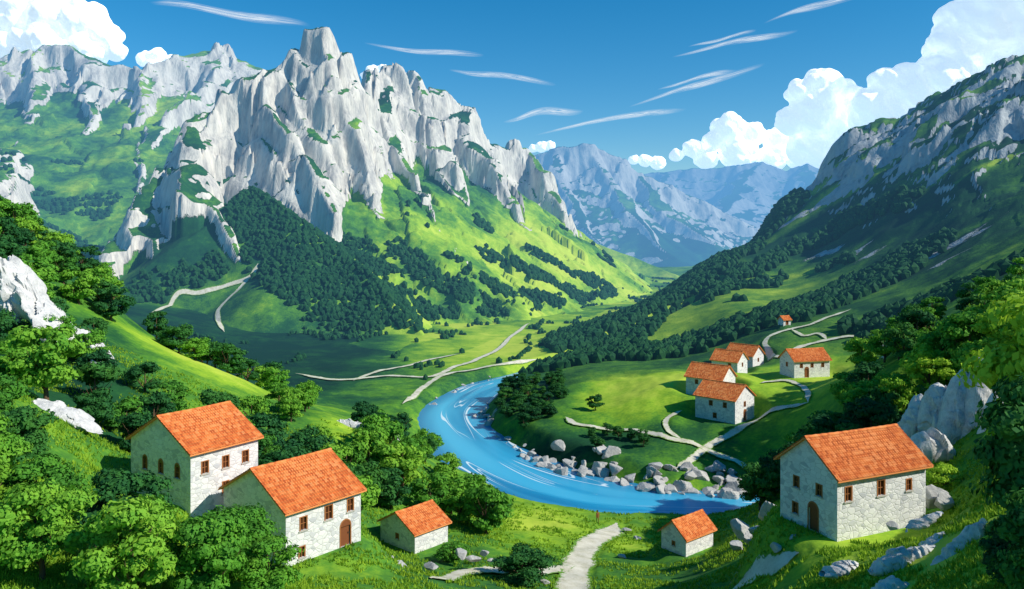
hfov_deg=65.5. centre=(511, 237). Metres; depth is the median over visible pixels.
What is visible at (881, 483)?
window
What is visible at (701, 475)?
boulder
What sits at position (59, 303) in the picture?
leafy tree
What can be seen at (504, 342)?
valley road
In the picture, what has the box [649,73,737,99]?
cloud
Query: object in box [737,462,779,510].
leafy tree
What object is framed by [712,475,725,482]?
boulder
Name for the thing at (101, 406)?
leafy tree
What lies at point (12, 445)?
leafy tree
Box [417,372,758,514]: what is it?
river
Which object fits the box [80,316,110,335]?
leafy tree
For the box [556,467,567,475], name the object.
boulder
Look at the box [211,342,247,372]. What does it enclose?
leafy tree
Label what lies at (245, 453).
window
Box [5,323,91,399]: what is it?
leafy tree
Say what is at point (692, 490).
boulder
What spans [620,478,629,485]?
boulder
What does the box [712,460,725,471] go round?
boulder
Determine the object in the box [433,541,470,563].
leafy bush
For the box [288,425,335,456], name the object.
leafy tree
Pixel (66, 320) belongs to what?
leafy tree
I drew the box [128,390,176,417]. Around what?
leafy tree
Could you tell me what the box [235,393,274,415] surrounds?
leafy tree
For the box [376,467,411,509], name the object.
leafy tree
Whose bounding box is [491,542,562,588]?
leafy bush
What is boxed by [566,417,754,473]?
village road
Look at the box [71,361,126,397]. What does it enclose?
leafy tree
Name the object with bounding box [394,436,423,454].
leafy tree
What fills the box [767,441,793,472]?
leafy tree
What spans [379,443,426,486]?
leafy tree
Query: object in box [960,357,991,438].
rock outcrop
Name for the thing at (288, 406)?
leafy tree
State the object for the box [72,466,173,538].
leafy tree
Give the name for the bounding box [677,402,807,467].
village road
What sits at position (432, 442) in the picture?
leafy tree
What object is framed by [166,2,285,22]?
cloud
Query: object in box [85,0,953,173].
sky
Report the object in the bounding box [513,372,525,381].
leafy tree
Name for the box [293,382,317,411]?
leafy tree
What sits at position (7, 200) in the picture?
leafy tree
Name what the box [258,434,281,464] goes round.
leafy tree
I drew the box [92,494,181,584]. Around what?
leafy tree
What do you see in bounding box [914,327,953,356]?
leafy tree
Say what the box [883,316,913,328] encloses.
leafy tree
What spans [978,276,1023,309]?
leafy tree
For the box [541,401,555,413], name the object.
leafy tree
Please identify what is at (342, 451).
leafy tree
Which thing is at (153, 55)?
cloud
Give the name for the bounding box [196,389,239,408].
leafy tree
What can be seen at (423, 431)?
leafy tree
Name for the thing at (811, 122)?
cloud
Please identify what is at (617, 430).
leafy tree
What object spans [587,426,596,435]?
leafy tree
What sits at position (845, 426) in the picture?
leafy tree
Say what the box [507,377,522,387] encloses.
leafy tree
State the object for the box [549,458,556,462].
boulder
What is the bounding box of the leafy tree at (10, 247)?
[0,239,34,262]
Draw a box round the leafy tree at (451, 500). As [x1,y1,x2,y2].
[442,484,483,521]
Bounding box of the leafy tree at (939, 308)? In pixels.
[917,296,947,319]
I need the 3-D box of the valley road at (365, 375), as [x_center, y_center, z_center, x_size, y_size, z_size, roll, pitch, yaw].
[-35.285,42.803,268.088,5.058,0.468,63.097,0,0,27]
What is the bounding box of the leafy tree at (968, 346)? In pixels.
[949,335,1001,372]
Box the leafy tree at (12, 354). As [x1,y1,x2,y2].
[0,340,36,375]
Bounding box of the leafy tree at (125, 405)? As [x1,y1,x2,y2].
[104,395,143,430]
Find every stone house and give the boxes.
[125,401,263,516]
[218,447,366,565]
[684,361,737,394]
[693,378,755,423]
[709,348,748,372]
[727,342,765,367]
[773,423,933,541]
[778,347,831,377]
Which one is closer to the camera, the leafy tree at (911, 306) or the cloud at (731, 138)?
the leafy tree at (911, 306)
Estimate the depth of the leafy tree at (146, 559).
41.11 m
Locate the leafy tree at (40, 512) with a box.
[0,479,102,579]
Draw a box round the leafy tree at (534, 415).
[525,408,543,419]
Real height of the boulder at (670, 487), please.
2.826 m
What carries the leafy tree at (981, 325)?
on the ground at (650, 402)
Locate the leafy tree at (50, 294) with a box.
[44,282,55,298]
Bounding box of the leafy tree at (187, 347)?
[176,337,209,360]
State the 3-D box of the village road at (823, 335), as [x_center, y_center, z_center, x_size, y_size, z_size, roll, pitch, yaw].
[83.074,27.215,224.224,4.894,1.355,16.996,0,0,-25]
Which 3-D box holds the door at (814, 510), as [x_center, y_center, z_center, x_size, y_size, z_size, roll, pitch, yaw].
[24.375,22.466,64.293,0.220,2.380,1.200,0,0,-24]
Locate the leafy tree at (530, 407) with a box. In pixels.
[524,404,538,415]
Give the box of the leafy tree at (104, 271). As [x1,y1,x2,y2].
[86,266,118,295]
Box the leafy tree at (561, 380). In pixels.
[550,376,566,385]
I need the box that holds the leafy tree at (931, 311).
[913,307,938,330]
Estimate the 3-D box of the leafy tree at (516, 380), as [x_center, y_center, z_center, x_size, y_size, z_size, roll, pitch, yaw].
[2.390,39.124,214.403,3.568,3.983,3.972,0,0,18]
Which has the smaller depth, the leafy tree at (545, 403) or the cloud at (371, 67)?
the leafy tree at (545, 403)
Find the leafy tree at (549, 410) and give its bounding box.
[543,404,558,416]
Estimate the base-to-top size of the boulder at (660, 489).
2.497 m
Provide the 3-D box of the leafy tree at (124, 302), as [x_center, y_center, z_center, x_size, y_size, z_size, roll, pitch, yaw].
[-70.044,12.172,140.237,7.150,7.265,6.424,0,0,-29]
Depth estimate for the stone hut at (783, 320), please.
236.84 m
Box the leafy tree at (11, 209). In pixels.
[0,201,35,226]
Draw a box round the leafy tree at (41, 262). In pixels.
[16,252,60,282]
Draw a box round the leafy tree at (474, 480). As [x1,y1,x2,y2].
[462,472,485,500]
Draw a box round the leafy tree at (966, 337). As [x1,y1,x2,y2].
[936,307,986,346]
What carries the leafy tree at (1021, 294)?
on the ground at (650, 402)
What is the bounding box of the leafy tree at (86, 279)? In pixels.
[58,269,100,304]
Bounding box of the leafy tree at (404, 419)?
[389,412,412,435]
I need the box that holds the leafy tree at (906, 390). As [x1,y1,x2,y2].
[877,376,922,412]
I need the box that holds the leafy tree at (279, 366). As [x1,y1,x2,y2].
[252,361,283,386]
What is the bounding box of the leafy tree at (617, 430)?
[611,426,624,438]
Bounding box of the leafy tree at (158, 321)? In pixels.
[142,310,168,336]
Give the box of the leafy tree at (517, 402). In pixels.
[507,398,525,410]
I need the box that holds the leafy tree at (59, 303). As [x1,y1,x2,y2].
[26,296,74,323]
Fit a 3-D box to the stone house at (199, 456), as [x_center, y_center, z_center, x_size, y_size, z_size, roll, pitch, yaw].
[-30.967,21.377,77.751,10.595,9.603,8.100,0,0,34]
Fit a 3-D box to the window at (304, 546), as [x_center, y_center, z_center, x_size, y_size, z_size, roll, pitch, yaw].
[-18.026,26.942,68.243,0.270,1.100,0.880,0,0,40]
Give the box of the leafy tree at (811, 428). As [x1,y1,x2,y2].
[791,422,833,441]
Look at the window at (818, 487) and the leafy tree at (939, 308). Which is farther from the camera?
the leafy tree at (939, 308)
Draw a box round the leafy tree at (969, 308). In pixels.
[957,303,987,313]
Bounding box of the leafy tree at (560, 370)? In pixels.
[554,368,563,376]
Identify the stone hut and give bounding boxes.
[376,499,451,553]
[657,509,716,556]
[776,315,791,325]
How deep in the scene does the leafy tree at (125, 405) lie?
91.22 m
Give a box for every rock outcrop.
[0,254,113,363]
[33,398,102,433]
[337,418,399,440]
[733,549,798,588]
[819,560,858,578]
[867,544,935,576]
[871,575,909,588]
[897,394,922,437]
[905,511,942,531]
[910,427,955,462]
[915,383,946,432]
[918,531,945,545]
[930,518,986,564]
[936,369,968,445]
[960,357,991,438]
[977,391,1002,433]
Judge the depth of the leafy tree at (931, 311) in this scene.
157.15 m
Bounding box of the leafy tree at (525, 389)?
[519,384,533,396]
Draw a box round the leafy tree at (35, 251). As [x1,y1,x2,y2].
[24,244,59,263]
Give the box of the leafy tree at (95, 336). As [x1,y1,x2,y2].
[70,328,110,361]
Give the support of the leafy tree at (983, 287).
on the ground at (650, 402)
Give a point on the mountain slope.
(957, 150)
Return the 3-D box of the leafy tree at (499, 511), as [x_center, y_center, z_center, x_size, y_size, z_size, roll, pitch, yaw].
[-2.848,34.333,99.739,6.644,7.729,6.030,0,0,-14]
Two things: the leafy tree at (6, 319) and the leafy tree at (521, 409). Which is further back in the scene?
the leafy tree at (521, 409)
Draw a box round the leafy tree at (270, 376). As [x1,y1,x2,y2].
[258,367,290,390]
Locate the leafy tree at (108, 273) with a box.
[91,264,115,276]
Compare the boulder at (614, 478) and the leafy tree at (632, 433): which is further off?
the leafy tree at (632, 433)
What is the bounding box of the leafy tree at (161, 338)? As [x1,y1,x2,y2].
[157,325,188,340]
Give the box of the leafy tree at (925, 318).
[893,308,940,338]
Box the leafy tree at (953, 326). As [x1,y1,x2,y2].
[930,310,996,354]
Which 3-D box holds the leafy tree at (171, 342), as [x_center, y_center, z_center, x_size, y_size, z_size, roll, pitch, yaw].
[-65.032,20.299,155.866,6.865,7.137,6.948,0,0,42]
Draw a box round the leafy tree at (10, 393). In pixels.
[0,372,36,413]
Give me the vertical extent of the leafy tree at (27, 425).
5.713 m
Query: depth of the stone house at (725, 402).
168.57 m
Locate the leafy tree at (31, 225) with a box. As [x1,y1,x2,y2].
[11,215,49,245]
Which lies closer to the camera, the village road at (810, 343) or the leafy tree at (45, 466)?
the leafy tree at (45, 466)
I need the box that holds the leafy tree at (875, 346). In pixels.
[860,326,893,362]
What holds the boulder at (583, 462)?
on the ground at (650, 402)
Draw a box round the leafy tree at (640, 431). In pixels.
[636,429,648,439]
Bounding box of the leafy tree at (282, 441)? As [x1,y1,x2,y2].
[264,437,302,459]
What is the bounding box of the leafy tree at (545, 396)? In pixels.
[541,393,553,402]
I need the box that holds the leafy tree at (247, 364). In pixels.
[231,358,259,381]
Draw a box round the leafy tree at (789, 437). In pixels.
[783,432,795,443]
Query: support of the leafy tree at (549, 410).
on the ground at (650, 402)
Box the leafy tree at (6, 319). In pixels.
[0,308,17,338]
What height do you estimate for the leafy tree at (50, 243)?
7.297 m
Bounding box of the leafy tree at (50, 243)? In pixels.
[34,240,59,264]
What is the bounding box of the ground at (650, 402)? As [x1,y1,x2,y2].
[0,242,1023,588]
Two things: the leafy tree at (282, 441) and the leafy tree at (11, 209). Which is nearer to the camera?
the leafy tree at (282, 441)
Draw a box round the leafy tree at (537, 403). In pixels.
[529,399,544,409]
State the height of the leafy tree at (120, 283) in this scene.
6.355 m
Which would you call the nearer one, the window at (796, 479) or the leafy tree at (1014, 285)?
the window at (796, 479)
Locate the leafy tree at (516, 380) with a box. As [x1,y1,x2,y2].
[514,375,526,382]
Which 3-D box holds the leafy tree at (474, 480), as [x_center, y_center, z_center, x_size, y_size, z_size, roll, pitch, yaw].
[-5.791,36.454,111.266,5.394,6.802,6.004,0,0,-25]
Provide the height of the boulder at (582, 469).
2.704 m
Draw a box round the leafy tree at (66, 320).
[27,314,78,344]
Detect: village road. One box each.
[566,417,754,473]
[662,410,681,439]
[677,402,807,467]
[760,379,811,400]
[762,309,849,360]
[771,335,883,359]
[792,329,827,339]
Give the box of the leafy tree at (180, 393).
[157,380,190,410]
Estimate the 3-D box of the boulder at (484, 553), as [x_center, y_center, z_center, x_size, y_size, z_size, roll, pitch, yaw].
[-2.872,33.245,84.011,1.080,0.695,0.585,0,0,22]
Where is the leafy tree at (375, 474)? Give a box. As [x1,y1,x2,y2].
[356,458,390,496]
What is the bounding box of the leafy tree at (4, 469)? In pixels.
[0,459,27,504]
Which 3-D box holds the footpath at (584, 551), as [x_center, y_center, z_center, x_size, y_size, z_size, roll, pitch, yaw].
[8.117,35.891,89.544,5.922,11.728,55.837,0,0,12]
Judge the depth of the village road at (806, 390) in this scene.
178.42 m
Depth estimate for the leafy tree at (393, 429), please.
113.75 m
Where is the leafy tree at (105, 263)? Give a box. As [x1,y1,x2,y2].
[83,258,110,268]
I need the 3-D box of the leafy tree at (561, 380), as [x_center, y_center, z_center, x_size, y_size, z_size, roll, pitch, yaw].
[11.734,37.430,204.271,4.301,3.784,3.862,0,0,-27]
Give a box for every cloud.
[0,0,127,63]
[135,47,172,66]
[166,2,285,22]
[360,64,385,77]
[384,46,466,53]
[461,71,532,80]
[519,108,571,118]
[529,141,554,152]
[558,111,662,129]
[628,154,665,169]
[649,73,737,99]
[669,111,796,168]
[673,72,724,85]
[690,34,776,52]
[699,32,745,44]
[774,68,862,168]
[783,0,838,14]
[847,0,1023,128]
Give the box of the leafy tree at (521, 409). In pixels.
[517,403,527,412]
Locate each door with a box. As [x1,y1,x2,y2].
[340,519,350,547]
[805,367,808,376]
[807,501,818,532]
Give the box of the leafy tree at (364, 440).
[345,427,394,469]
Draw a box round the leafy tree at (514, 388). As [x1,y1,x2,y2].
[509,383,517,391]
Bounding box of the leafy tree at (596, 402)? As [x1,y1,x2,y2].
[585,393,604,410]
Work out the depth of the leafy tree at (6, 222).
137.02 m
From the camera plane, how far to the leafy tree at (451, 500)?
102.28 m
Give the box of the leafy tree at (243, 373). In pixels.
[226,358,250,375]
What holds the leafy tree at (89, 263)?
on the ground at (650, 402)
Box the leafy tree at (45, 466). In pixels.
[0,452,93,491]
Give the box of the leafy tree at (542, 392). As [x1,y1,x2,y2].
[531,385,546,396]
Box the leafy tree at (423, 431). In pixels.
[411,428,444,453]
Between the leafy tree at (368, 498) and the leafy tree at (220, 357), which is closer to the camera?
the leafy tree at (368, 498)
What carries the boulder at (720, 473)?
on the ground at (650, 402)
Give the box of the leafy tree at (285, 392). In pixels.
[275,387,311,409]
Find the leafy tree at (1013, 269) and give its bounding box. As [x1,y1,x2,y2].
[1005,257,1023,275]
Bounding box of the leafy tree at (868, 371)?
[845,361,885,383]
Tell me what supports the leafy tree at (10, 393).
on the ground at (650, 402)
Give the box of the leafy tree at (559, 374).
[555,373,566,380]
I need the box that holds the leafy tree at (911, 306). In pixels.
[897,303,924,329]
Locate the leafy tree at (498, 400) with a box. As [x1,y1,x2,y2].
[493,397,505,406]
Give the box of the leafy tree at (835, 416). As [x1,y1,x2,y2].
[810,409,844,431]
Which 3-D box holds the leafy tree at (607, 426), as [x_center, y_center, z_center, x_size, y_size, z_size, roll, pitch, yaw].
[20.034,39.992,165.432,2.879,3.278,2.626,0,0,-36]
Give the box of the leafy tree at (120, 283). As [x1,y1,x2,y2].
[112,279,125,299]
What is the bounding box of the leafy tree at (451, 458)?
[433,452,462,478]
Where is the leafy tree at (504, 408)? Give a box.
[499,405,512,417]
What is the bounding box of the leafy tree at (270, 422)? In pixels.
[245,412,290,449]
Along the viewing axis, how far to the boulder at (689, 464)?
147.49 m
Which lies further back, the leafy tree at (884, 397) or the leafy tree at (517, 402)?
the leafy tree at (517, 402)
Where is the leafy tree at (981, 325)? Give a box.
[970,299,1015,341]
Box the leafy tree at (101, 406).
[73,387,115,424]
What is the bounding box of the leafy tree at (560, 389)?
[552,385,568,397]
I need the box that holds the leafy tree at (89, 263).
[73,245,102,271]
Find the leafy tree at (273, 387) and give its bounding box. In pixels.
[264,382,293,401]
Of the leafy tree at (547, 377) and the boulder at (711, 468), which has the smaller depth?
the boulder at (711, 468)
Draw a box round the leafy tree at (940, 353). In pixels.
[902,342,960,376]
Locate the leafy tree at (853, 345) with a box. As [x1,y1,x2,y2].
[842,336,878,363]
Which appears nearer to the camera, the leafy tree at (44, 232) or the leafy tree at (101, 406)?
the leafy tree at (101, 406)
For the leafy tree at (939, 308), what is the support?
on the ground at (650, 402)
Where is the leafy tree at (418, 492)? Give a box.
[408,471,455,507]
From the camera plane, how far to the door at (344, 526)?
71.85 m
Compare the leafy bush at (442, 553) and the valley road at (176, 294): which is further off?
the valley road at (176, 294)
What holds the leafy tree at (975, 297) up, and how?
on the ground at (650, 402)
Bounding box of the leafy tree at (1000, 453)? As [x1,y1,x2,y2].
[969,372,1023,510]
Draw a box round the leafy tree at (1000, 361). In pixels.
[956,295,1023,460]
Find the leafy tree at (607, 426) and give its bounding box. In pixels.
[602,422,613,434]
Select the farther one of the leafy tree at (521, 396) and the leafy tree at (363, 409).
the leafy tree at (521, 396)
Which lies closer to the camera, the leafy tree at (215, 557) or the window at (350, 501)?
the leafy tree at (215, 557)
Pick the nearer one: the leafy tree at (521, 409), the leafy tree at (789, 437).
the leafy tree at (789, 437)
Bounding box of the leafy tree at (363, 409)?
[350,401,378,421]
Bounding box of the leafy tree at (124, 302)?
[92,286,136,320]
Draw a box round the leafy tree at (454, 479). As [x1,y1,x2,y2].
[428,469,468,513]
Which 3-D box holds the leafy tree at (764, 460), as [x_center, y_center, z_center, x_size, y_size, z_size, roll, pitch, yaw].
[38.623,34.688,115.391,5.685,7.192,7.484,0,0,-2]
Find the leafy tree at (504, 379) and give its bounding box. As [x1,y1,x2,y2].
[501,376,513,385]
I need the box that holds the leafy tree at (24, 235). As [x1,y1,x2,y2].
[0,223,37,254]
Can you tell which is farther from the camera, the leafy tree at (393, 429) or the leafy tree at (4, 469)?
the leafy tree at (393, 429)
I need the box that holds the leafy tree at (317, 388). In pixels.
[293,380,322,408]
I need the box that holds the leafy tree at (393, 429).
[360,413,404,451]
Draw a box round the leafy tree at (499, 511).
[461,484,515,533]
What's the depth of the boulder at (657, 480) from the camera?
143.01 m
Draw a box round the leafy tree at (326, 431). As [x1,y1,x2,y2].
[303,426,337,452]
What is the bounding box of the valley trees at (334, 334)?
[193,276,694,379]
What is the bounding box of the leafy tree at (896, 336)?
[882,321,919,362]
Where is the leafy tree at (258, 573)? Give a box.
[232,533,305,588]
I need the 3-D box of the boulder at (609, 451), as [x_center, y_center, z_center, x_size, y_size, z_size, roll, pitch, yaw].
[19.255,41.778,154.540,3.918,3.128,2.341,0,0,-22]
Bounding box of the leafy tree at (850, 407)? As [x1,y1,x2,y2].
[841,401,874,427]
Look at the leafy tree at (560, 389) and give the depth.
193.53 m
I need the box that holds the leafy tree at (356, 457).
[338,443,366,466]
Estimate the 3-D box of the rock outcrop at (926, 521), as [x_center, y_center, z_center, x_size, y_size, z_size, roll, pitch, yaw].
[28.897,19.922,55.957,2.678,1.383,1.311,0,0,8]
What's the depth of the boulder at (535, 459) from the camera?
159.62 m
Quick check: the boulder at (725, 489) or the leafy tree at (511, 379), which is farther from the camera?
the leafy tree at (511, 379)
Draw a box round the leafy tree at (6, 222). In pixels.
[0,216,16,242]
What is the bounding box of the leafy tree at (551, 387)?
[546,383,565,393]
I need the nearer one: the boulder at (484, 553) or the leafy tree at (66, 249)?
the boulder at (484, 553)
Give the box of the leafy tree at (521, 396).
[512,394,527,405]
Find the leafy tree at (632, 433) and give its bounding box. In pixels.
[626,428,637,439]
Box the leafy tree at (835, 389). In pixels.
[828,372,850,407]
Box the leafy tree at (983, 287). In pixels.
[972,280,1004,293]
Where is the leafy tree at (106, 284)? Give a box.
[85,277,120,308]
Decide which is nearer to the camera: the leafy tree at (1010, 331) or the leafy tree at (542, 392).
the leafy tree at (1010, 331)
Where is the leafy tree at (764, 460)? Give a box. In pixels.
[757,451,781,489]
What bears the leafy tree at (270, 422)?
on the ground at (650, 402)
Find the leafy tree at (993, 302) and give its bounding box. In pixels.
[989,299,1006,317]
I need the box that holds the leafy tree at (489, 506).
[474,493,512,520]
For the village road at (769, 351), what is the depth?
226.95 m
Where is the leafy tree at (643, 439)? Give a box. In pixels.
[637,433,651,446]
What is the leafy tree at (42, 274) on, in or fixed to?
on the ground at (650, 402)
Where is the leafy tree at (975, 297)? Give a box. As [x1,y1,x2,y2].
[963,293,988,310]
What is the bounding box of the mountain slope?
[540,54,1023,387]
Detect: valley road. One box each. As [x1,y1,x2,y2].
[154,264,257,310]
[215,276,249,331]
[297,323,528,379]
[357,354,455,378]
[403,359,535,402]
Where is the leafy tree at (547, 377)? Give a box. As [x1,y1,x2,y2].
[543,373,556,385]
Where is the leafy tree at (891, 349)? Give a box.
[879,326,913,359]
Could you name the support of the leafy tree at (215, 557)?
on the ground at (650, 402)
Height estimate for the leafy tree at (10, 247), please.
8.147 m
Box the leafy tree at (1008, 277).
[1000,273,1023,283]
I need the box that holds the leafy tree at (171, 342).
[156,323,193,353]
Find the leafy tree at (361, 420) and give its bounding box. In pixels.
[358,416,385,431]
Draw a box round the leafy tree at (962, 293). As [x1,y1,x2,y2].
[955,282,989,302]
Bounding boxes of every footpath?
[430,565,575,580]
[553,523,624,588]
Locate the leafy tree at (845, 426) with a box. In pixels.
[833,422,862,431]
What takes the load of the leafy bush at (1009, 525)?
on the ground at (650, 402)
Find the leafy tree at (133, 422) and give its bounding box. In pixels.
[114,410,154,449]
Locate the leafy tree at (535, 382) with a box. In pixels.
[525,376,539,386]
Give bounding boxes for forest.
[0,151,143,250]
[112,186,857,331]
[518,184,1023,373]
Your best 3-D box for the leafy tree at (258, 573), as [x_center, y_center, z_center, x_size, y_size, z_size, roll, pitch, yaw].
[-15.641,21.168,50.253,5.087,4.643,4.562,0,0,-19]
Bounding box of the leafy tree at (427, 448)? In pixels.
[416,437,432,459]
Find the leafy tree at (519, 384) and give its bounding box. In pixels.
[514,381,529,392]
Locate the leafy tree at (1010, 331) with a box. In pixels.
[988,306,1018,345]
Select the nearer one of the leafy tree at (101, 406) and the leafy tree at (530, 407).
the leafy tree at (101, 406)
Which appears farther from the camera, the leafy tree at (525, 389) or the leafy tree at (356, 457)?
the leafy tree at (525, 389)
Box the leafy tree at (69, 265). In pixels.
[54,256,79,283]
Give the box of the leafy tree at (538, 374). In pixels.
[532,372,541,379]
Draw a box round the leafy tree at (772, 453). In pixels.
[766,449,778,456]
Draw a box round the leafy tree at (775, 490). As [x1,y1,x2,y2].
[756,462,779,501]
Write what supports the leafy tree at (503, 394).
on the ground at (650, 402)
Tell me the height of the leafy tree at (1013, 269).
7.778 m
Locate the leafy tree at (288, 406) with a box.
[279,397,303,421]
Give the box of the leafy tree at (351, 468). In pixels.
[345,462,362,476]
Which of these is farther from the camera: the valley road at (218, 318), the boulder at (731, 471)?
the valley road at (218, 318)
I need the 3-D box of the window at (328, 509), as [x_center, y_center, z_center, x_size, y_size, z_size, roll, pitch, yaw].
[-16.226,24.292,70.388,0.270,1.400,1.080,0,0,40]
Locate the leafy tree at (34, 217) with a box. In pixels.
[17,212,43,231]
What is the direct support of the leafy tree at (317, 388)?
on the ground at (650, 402)
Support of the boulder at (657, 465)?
on the ground at (650, 402)
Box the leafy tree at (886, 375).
[875,371,919,393]
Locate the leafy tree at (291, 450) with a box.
[258,442,311,465]
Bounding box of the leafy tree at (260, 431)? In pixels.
[257,427,268,457]
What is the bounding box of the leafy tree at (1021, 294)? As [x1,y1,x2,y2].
[996,292,1023,316]
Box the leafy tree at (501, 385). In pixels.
[497,381,510,390]
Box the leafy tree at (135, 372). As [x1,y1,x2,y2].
[122,361,161,391]
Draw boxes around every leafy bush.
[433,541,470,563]
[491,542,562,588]
[926,461,960,491]
[978,521,1021,584]
[983,488,1023,588]
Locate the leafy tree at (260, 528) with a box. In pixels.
[196,502,280,573]
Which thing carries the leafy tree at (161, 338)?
on the ground at (650, 402)
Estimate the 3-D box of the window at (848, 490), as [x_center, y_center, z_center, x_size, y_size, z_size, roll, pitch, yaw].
[26.383,20.136,62.518,0.980,1.300,0.270,0,0,-24]
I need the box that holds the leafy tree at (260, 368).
[250,366,273,389]
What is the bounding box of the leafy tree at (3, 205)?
[0,201,7,214]
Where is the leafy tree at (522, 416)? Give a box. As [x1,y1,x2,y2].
[515,412,530,426]
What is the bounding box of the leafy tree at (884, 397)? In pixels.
[859,384,903,425]
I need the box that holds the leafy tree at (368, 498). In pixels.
[354,473,382,510]
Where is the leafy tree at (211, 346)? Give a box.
[198,340,231,367]
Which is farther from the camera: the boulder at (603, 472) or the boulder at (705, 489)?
the boulder at (603, 472)
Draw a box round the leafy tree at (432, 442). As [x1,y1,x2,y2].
[417,435,439,461]
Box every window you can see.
[141,454,147,470]
[157,458,163,475]
[173,463,180,479]
[200,460,209,475]
[221,454,230,469]
[221,479,229,495]
[241,449,249,464]
[298,544,306,559]
[299,515,308,532]
[324,503,333,521]
[346,497,354,513]
[394,532,399,540]
[791,500,798,516]
[792,474,799,489]
[814,483,822,498]
[844,485,853,503]
[876,479,886,497]
[905,478,913,492]
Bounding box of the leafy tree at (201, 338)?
[192,337,210,361]
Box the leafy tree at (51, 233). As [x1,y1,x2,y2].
[43,230,61,236]
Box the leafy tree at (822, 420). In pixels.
[793,412,855,434]
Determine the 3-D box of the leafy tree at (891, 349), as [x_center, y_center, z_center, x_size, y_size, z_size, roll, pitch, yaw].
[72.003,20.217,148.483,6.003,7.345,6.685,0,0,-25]
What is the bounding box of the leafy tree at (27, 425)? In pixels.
[0,405,58,464]
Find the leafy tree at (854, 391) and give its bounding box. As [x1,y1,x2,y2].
[835,377,884,422]
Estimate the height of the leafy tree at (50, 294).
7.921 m
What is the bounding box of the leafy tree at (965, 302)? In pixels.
[954,293,989,311]
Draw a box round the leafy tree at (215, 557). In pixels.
[165,505,256,588]
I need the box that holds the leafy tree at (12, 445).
[0,410,33,465]
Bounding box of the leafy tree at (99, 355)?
[73,348,117,372]
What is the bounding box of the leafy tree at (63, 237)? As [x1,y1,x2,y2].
[40,232,79,264]
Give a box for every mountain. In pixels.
[0,42,261,245]
[94,27,678,335]
[534,143,758,266]
[644,162,818,227]
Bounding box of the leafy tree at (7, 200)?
[0,198,21,212]
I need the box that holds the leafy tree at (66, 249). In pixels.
[48,239,84,266]
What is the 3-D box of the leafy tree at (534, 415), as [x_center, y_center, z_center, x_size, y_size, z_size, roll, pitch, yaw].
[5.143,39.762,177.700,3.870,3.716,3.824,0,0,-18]
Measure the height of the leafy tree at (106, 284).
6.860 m
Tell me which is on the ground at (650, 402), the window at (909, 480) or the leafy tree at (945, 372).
the leafy tree at (945, 372)
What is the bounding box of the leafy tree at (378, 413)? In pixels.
[365,411,390,425]
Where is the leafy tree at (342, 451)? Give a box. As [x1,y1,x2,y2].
[319,442,357,473]
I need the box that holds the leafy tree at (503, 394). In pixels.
[495,387,513,400]
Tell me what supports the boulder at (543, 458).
on the ground at (650, 402)
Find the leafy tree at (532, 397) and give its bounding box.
[527,393,540,402]
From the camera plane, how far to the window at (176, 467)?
73.23 m
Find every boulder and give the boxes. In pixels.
[424,562,438,569]
[456,548,466,559]
[465,555,480,561]
[480,550,488,556]
[484,418,493,425]
[527,451,536,455]
[530,456,541,462]
[536,462,545,467]
[538,455,548,461]
[539,579,549,583]
[541,461,551,466]
[545,463,556,468]
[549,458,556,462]
[551,440,565,450]
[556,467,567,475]
[562,459,576,466]
[578,465,587,475]
[581,460,586,466]
[586,470,595,475]
[591,461,605,470]
[595,446,606,454]
[595,467,609,477]
[602,446,620,458]
[609,463,622,475]
[609,476,619,481]
[617,554,625,558]
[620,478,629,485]
[624,473,635,482]
[635,482,652,491]
[646,466,661,475]
[646,469,653,476]
[648,462,662,469]
[653,475,664,488]
[655,483,665,493]
[664,464,676,470]
[664,484,677,492]
[672,480,689,490]
[680,461,694,470]
[681,467,690,470]
[681,487,698,493]
[684,471,696,479]
[691,469,709,480]
[702,486,715,493]
[704,465,725,472]
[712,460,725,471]
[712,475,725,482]
[716,471,724,476]
[717,487,731,495]
[718,491,739,498]
[724,481,742,491]
[725,475,741,482]
[728,468,734,474]
[730,518,749,539]
[730,540,742,550]
[743,531,751,544]
[748,525,757,533]
[758,501,774,519]
[770,542,781,552]
[886,520,899,529]
[926,484,948,508]
[934,491,954,510]
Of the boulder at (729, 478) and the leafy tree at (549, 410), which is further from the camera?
the leafy tree at (549, 410)
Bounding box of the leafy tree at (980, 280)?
[972,276,996,291]
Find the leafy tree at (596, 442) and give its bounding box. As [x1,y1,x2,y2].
[589,435,605,446]
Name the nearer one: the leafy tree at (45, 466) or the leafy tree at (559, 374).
the leafy tree at (45, 466)
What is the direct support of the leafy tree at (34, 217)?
on the ground at (650, 402)
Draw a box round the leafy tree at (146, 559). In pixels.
[61,494,180,588]
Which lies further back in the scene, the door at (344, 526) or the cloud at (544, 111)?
the cloud at (544, 111)
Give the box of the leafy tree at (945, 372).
[898,348,959,390]
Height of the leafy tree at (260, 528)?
5.602 m
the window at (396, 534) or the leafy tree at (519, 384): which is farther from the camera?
the leafy tree at (519, 384)
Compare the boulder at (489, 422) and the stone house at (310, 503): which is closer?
the stone house at (310, 503)
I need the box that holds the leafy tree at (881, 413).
[853,396,901,427]
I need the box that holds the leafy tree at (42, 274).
[21,259,55,290]
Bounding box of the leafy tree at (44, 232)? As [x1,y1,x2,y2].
[31,221,48,245]

